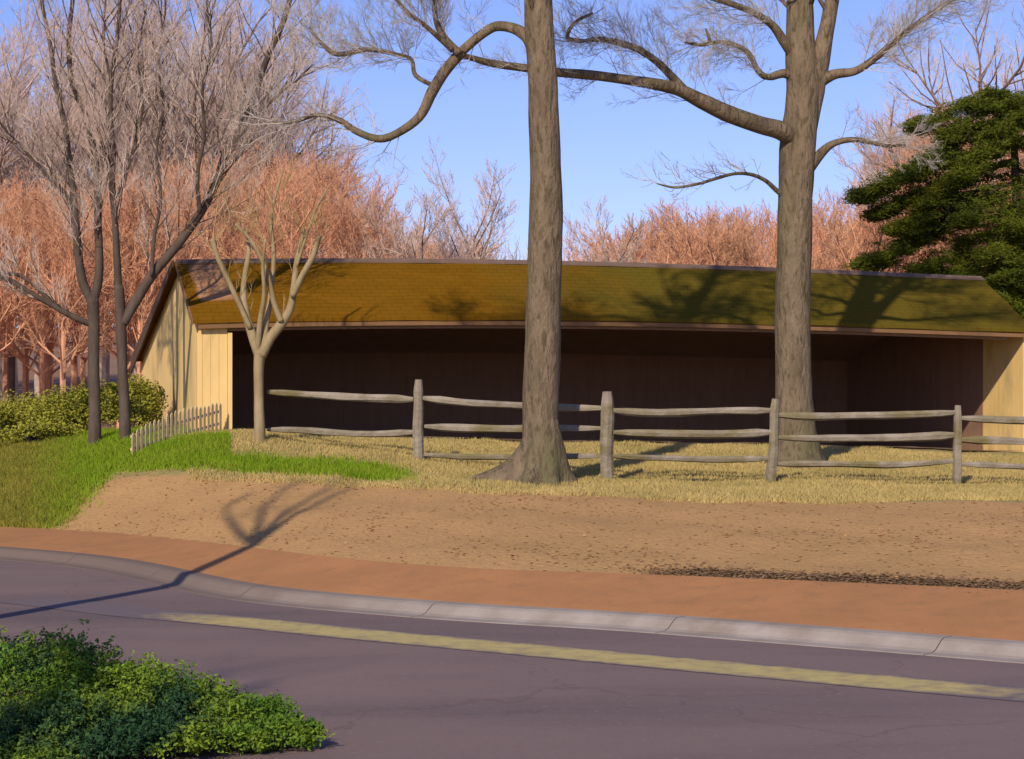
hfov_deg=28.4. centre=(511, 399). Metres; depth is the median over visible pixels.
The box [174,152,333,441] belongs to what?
pollarded tree
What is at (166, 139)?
bare tree
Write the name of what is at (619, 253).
bare tree
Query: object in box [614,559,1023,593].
damp leaves
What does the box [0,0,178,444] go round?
bare tree
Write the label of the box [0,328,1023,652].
ground
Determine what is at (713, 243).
woodland
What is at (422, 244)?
bare tree
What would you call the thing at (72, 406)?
shrub
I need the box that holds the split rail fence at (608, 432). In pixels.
[267,379,1023,484]
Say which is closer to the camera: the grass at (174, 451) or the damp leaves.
the damp leaves
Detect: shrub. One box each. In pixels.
[0,389,113,428]
[0,394,53,432]
[0,420,87,442]
[24,378,112,428]
[101,373,168,427]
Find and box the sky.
[0,0,1023,327]
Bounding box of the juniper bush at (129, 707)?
[0,619,335,758]
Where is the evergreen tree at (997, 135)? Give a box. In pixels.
[840,82,1023,317]
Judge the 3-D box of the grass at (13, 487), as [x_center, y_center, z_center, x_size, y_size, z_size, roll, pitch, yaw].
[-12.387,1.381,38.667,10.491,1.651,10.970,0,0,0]
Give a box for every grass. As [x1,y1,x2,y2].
[0,428,105,529]
[22,424,427,528]
[188,428,1023,504]
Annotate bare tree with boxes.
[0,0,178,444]
[0,43,101,401]
[59,0,373,438]
[61,0,343,206]
[164,24,368,213]
[211,0,577,485]
[303,195,480,258]
[350,182,483,258]
[409,0,1014,466]
[410,135,527,259]
[562,194,656,262]
[812,126,960,272]
[837,0,1023,275]
[917,34,1023,224]
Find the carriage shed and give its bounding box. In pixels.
[131,258,1023,451]
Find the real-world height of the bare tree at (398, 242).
6.773 m
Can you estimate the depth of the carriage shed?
47.39 m
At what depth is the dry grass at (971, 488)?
35.53 m
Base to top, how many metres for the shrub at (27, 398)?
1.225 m
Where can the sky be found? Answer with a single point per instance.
(488, 118)
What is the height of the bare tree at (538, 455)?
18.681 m
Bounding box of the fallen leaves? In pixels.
[60,469,1023,587]
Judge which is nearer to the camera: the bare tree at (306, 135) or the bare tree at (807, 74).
the bare tree at (807, 74)
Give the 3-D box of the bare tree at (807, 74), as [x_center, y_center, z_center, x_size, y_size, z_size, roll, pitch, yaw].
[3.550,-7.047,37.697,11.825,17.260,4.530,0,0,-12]
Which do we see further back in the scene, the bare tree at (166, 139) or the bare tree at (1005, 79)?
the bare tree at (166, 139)
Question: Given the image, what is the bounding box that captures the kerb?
[0,546,1023,663]
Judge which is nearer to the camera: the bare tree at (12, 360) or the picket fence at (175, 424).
the picket fence at (175, 424)
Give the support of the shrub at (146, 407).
on the ground at (432, 514)
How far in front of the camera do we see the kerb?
21.77 m
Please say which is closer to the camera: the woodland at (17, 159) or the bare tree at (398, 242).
the bare tree at (398, 242)
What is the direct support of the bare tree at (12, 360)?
on the ground at (432, 514)
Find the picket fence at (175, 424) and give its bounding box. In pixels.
[130,402,221,454]
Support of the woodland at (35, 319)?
on the ground at (432, 514)
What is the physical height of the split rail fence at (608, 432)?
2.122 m
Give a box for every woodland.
[0,0,379,402]
[0,136,511,429]
[562,97,1023,285]
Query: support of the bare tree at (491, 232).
on the ground at (432, 514)
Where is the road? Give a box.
[0,560,1023,758]
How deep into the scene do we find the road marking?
19.16 m
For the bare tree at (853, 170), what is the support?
on the ground at (432, 514)
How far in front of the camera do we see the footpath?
22.71 m
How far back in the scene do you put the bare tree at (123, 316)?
39.18 m
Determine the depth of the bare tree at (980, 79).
60.48 m
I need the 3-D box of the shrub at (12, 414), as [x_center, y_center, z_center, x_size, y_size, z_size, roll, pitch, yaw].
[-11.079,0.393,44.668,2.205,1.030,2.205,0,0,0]
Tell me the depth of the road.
16.75 m
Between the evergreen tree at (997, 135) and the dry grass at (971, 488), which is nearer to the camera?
the dry grass at (971, 488)
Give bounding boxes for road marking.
[1,597,1023,701]
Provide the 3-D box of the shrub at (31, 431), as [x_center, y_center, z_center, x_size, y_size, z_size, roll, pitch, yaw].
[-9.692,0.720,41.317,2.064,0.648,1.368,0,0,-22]
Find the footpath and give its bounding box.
[0,527,1023,640]
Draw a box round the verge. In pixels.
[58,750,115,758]
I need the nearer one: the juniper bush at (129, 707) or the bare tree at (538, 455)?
the juniper bush at (129, 707)

